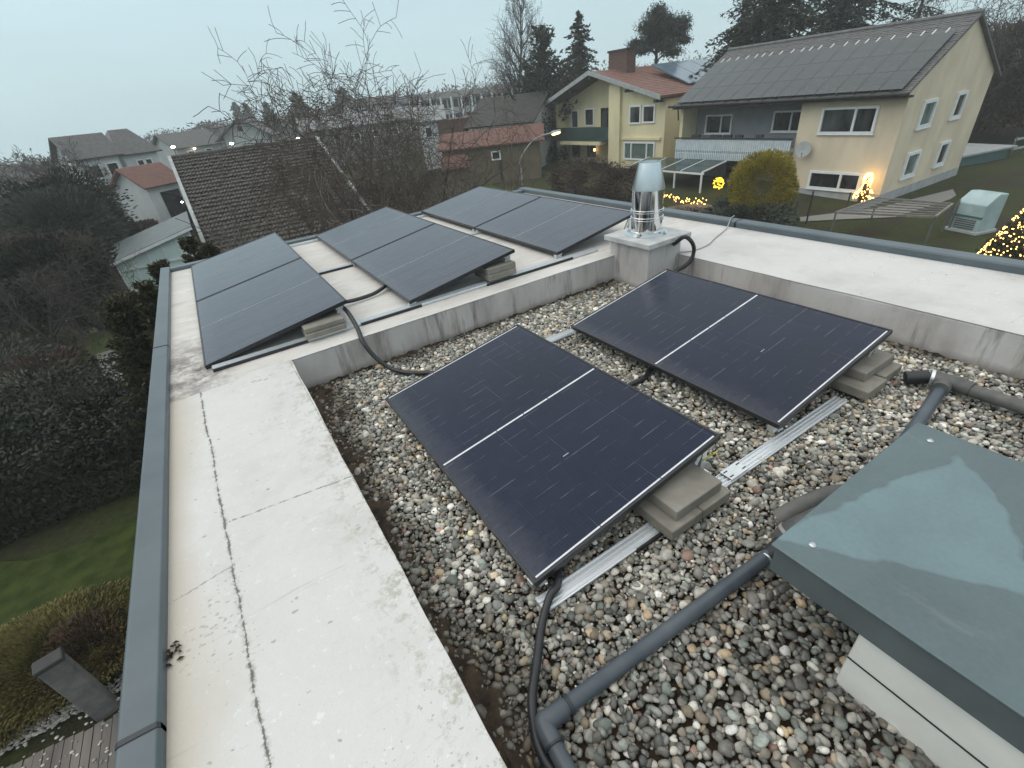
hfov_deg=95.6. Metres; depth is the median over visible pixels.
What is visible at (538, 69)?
spruce
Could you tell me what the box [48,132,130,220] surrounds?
white house
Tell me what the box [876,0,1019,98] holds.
bare tree
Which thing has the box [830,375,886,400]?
concrete slab
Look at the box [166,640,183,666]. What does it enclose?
leaf litter
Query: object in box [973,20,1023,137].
evergreen tree
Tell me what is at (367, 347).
cable conduit
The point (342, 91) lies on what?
distant conifer
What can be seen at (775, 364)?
solar panel
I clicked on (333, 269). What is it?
mounting rail
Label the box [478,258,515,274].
concrete slab
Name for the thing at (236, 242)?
twisted willow
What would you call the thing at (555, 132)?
street lamp
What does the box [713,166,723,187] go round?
light ball
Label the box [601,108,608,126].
balcony door
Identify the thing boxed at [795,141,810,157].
satellite dish
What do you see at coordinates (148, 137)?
hazy tree
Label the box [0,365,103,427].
garden shrub
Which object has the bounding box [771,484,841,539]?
vent duct
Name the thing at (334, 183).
twisted willow
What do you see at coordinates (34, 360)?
garden shrub
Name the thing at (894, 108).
tan house
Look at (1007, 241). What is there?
lit conifer
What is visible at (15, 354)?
garden shrub
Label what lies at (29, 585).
lawn
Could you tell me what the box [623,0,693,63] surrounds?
pine tree
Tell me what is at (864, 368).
concrete slab
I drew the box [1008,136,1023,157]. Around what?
field fence
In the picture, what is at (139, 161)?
window
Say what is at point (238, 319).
solar panel
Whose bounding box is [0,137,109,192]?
bare tree
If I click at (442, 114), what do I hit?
white block
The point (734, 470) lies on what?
rail connector
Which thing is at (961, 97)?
window
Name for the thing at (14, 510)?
yew bush
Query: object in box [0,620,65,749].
spreading heath
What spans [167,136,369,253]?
brown roofed house
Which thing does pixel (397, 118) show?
twisted willow
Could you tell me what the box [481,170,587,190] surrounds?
lawn
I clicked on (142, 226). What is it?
evergreen tree
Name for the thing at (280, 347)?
mounting rail
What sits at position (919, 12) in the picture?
spruce
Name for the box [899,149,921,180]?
window
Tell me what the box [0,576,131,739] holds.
spreading heath
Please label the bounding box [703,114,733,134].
window
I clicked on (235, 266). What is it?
solar panel
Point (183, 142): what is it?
grey house
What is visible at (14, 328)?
garden shrub
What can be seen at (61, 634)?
withered shrub
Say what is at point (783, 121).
window
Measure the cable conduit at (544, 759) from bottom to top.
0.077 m
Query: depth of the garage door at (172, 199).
41.19 m
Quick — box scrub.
[354,183,385,203]
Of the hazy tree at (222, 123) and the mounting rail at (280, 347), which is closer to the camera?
the mounting rail at (280, 347)
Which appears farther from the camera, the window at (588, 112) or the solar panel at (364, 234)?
the window at (588, 112)
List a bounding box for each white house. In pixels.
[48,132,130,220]
[105,128,161,167]
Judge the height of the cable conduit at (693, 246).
0.435 m
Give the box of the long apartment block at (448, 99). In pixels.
[400,84,520,118]
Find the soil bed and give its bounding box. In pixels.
[666,202,728,213]
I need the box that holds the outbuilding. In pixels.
[440,154,469,196]
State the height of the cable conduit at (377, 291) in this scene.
0.152 m
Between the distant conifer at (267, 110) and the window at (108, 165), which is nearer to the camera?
the window at (108, 165)
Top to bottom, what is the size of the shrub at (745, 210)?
2.041 m
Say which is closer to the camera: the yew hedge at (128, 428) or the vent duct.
the vent duct
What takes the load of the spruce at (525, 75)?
on the ground at (1004, 174)
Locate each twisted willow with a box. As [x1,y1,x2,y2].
[0,217,144,345]
[0,228,140,360]
[175,27,487,244]
[188,0,577,233]
[192,190,261,252]
[225,135,379,240]
[270,137,399,228]
[280,148,455,231]
[373,162,458,211]
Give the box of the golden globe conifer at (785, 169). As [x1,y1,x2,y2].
[727,148,799,218]
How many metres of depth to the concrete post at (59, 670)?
6.92 m
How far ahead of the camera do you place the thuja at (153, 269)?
9.86 m
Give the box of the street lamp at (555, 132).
[519,129,560,179]
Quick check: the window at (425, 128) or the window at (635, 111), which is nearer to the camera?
the window at (635, 111)
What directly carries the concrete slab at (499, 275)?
on the mounting rail at (280, 347)
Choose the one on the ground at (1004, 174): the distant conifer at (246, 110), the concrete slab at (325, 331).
the distant conifer at (246, 110)
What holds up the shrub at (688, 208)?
on the soil bed
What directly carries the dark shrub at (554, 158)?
on the ground at (1004, 174)
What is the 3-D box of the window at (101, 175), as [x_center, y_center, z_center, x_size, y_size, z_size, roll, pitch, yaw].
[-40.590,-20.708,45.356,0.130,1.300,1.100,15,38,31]
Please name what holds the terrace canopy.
on the patio
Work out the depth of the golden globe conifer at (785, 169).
24.58 m
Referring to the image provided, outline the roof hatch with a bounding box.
[769,422,1023,767]
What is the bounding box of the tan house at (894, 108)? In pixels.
[668,8,1001,201]
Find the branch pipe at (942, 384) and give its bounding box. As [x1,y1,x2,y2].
[898,369,1023,437]
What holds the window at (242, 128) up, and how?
in the gabled house at (251, 132)
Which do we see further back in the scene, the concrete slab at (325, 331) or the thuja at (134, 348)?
the thuja at (134, 348)
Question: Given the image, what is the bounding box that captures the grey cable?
[674,215,734,269]
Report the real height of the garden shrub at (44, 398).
1.517 m
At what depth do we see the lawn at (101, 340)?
21.23 m
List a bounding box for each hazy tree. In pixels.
[0,162,61,191]
[139,127,188,142]
[183,121,226,146]
[194,118,230,146]
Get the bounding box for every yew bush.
[0,407,98,530]
[12,382,146,467]
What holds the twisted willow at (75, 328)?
on the ground at (1004, 174)
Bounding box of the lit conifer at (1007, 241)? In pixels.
[974,209,1023,259]
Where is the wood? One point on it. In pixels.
(325, 107)
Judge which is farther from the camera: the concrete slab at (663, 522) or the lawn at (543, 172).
the lawn at (543, 172)
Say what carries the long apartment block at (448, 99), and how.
on the ground at (1004, 174)
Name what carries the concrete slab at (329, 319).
on the concrete slab at (325, 331)
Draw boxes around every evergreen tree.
[0,164,145,240]
[0,176,138,239]
[0,182,129,275]
[0,230,121,334]
[0,236,82,295]
[75,223,148,234]
[131,219,157,227]
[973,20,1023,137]
[978,57,1023,133]
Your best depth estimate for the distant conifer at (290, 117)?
127.74 m
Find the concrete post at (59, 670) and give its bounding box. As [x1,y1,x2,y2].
[31,647,119,722]
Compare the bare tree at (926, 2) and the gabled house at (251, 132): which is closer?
the bare tree at (926, 2)
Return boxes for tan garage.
[436,123,544,186]
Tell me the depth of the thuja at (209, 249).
12.32 m
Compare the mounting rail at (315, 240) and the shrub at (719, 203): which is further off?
the shrub at (719, 203)
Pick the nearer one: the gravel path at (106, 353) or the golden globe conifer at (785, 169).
the gravel path at (106, 353)
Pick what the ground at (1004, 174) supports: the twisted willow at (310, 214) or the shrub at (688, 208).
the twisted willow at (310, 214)
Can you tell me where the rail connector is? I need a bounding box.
[720,461,748,479]
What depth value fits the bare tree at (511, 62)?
57.69 m
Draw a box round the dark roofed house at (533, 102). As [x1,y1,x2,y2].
[437,90,554,166]
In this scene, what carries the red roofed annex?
on the ground at (1004, 174)
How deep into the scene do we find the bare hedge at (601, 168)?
34.26 m
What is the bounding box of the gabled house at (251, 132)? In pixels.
[215,117,279,147]
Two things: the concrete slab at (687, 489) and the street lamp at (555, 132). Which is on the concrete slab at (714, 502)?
the concrete slab at (687, 489)
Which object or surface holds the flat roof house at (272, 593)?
on the ground at (1004, 174)
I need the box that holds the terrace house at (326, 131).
[296,105,422,164]
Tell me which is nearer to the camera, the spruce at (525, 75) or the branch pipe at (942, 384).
the branch pipe at (942, 384)
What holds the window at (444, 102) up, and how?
in the long apartment block at (448, 99)
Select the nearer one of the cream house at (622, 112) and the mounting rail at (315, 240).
the mounting rail at (315, 240)
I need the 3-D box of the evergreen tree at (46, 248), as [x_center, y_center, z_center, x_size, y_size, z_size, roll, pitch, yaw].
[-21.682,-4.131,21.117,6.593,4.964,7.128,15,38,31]
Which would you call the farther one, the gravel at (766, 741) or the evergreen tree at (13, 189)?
the evergreen tree at (13, 189)
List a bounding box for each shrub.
[0,319,56,358]
[0,331,76,387]
[0,339,102,399]
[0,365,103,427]
[26,599,127,711]
[30,372,116,427]
[546,145,568,164]
[672,206,719,213]
[698,202,800,226]
[705,195,737,216]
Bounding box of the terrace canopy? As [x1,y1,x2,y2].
[627,157,726,192]
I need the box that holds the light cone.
[853,173,873,202]
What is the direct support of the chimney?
on the flat roof house at (272, 593)
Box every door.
[160,188,195,231]
[571,110,578,127]
[587,145,595,156]
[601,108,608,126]
[725,161,752,179]
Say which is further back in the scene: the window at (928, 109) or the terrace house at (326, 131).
the terrace house at (326, 131)
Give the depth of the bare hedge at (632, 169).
32.88 m
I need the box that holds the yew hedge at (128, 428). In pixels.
[0,353,146,547]
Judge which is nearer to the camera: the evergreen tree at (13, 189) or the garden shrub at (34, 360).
the garden shrub at (34, 360)
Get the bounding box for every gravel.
[0,665,122,767]
[310,281,1023,767]
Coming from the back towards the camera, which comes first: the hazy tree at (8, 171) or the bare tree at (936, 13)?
the hazy tree at (8, 171)
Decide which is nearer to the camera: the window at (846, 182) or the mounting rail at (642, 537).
the mounting rail at (642, 537)
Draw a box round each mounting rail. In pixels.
[212,248,597,371]
[289,214,429,246]
[317,231,483,274]
[536,395,847,610]
[546,329,572,341]
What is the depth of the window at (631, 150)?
43.63 m
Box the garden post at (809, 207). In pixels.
[805,191,813,223]
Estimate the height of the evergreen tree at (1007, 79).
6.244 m
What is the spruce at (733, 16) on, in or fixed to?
on the ground at (1004, 174)
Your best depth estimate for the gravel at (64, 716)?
7.29 m
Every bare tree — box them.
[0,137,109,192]
[28,155,120,203]
[458,0,546,96]
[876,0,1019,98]
[890,0,957,20]
[949,0,1023,136]
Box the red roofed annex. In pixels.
[109,162,195,231]
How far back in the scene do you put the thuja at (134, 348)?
10.68 m
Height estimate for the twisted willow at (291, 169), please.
11.004 m
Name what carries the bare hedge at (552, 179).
on the ground at (1004, 174)
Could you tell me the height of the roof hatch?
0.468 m
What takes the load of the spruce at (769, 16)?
on the ground at (1004, 174)
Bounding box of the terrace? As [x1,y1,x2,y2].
[6,712,118,767]
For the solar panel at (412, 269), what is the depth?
4.56 m
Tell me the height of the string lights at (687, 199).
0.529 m
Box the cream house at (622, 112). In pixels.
[544,47,714,167]
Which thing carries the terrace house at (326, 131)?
on the ground at (1004, 174)
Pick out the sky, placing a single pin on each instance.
(68, 67)
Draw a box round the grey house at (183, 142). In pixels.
[151,129,224,168]
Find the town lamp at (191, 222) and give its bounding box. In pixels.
[181,201,200,241]
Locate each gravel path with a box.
[96,349,123,380]
[800,189,955,221]
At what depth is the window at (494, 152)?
44.31 m
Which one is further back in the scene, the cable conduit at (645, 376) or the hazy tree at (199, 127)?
the hazy tree at (199, 127)
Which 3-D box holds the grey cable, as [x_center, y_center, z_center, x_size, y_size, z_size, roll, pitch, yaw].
[2.071,-1.449,4.818,0.148,0.295,1.343,23,43,39]
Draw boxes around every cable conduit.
[343,305,434,374]
[346,285,385,303]
[527,566,562,767]
[628,367,652,385]
[672,235,695,271]
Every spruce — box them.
[508,23,577,145]
[517,64,532,93]
[555,10,598,86]
[688,0,833,78]
[712,0,759,59]
[783,0,918,35]
[881,0,947,19]
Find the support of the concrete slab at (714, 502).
on the gravel at (766, 741)
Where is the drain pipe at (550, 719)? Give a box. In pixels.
[534,537,778,767]
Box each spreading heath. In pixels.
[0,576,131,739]
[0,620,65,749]
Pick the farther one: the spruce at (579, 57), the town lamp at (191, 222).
the spruce at (579, 57)
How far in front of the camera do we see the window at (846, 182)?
29.09 m
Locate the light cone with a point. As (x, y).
(864, 192)
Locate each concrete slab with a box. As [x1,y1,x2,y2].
[299,323,346,339]
[300,309,344,333]
[474,268,516,281]
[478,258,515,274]
[633,499,701,540]
[647,463,721,520]
[697,485,730,518]
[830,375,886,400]
[844,350,894,381]
[874,362,901,380]
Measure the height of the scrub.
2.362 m
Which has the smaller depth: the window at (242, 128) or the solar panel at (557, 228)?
the solar panel at (557, 228)
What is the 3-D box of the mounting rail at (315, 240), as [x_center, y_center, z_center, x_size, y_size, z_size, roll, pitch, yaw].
[-2.207,-2.229,6.735,4.260,0.024,0.070,-23,35,-25]
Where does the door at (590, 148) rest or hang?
in the cream house at (622, 112)
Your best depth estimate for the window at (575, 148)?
52.57 m
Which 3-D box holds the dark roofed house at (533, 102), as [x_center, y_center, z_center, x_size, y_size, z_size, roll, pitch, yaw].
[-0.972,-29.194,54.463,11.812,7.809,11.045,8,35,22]
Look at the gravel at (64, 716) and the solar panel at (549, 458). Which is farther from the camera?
the gravel at (64, 716)
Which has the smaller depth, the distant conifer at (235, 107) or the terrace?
the terrace
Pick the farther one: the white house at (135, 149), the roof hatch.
the white house at (135, 149)
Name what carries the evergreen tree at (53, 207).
on the ground at (1004, 174)
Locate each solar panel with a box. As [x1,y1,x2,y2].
[191,232,300,301]
[196,257,347,368]
[316,206,434,263]
[351,223,514,305]
[385,324,720,589]
[421,186,541,231]
[475,196,630,257]
[571,269,892,432]
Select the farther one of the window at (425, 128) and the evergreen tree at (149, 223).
the window at (425, 128)
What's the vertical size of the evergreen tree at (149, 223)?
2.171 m
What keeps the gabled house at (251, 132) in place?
on the ground at (1004, 174)
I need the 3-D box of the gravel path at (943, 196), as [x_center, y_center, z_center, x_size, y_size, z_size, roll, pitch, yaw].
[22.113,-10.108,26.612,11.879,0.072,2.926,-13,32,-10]
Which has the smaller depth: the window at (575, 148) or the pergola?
the pergola
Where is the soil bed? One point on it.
(700, 205)
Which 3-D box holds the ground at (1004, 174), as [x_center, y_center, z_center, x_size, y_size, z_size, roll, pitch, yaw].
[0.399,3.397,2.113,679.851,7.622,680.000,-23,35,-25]
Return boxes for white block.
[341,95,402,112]
[413,104,445,170]
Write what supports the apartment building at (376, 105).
on the ground at (1004, 174)
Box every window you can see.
[87,164,105,178]
[104,161,119,176]
[135,158,146,164]
[143,158,153,163]
[235,125,244,132]
[424,126,432,137]
[442,100,446,107]
[453,99,457,106]
[491,150,500,160]
[572,145,579,156]
[584,108,593,125]
[623,142,655,159]
[629,105,641,123]
[642,104,655,122]
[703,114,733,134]
[769,110,800,132]
[805,170,862,192]
[816,105,880,134]
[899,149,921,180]
[915,98,939,130]
[932,140,951,168]
[948,90,969,120]
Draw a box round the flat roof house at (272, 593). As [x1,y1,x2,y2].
[114,187,1023,767]
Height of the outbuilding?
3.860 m
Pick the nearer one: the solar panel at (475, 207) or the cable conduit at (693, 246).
the cable conduit at (693, 246)
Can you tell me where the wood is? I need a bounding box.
[0,4,1023,180]
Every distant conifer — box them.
[230,101,244,123]
[241,102,257,119]
[259,101,287,139]
[283,92,313,139]
[327,86,351,114]
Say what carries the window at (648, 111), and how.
in the cream house at (622, 112)
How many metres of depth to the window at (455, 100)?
101.20 m
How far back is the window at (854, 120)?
27.36 m
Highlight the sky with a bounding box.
[0,0,1023,163]
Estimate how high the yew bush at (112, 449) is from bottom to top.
2.228 m
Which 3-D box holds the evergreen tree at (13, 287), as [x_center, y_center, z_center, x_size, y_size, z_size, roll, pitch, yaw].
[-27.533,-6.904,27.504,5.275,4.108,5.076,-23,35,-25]
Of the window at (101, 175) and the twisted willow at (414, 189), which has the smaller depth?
the twisted willow at (414, 189)
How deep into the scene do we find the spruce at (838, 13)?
38.60 m
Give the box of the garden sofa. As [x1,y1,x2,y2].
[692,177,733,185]
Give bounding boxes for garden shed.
[959,143,1017,166]
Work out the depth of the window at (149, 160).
49.83 m
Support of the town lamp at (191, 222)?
on the ground at (1004, 174)
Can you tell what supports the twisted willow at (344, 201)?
on the ground at (1004, 174)
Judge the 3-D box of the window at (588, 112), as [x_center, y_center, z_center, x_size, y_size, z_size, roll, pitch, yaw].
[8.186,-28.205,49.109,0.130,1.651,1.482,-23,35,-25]
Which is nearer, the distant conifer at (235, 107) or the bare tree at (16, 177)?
the bare tree at (16, 177)
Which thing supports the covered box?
on the ground at (1004, 174)
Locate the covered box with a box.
[944,190,1008,235]
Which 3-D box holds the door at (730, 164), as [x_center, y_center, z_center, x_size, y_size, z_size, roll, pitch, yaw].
[17.497,-16.330,35.620,0.055,2.130,2.500,-23,35,-24]
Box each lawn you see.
[0,518,136,639]
[74,331,112,355]
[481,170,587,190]
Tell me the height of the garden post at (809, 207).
1.925 m
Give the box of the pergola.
[830,197,953,245]
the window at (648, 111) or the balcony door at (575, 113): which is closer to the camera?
the window at (648, 111)
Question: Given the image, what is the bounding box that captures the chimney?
[604,160,690,286]
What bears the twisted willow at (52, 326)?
on the ground at (1004, 174)
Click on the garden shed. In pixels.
(975, 153)
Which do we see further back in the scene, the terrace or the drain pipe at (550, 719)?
the terrace
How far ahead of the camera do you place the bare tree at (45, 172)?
38.15 m
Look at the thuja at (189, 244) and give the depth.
11.31 m
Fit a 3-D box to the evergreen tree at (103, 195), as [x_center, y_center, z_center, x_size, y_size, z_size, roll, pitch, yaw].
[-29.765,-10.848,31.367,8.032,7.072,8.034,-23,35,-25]
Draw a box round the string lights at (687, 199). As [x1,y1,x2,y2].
[664,194,706,203]
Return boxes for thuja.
[97,289,154,439]
[132,279,158,352]
[146,259,170,285]
[177,235,207,262]
[198,241,221,258]
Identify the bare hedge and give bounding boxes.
[543,164,592,189]
[555,153,636,199]
[588,164,637,202]
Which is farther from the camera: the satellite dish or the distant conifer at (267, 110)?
the distant conifer at (267, 110)
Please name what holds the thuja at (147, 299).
on the ground at (1004, 174)
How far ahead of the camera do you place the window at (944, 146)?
29.40 m
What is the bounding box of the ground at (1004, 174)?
[0,50,1023,767]
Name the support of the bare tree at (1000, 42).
on the ground at (1004, 174)
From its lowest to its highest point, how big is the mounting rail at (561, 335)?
0.024 m
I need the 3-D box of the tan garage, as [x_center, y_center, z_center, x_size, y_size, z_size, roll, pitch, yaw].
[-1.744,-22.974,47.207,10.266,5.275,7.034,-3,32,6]

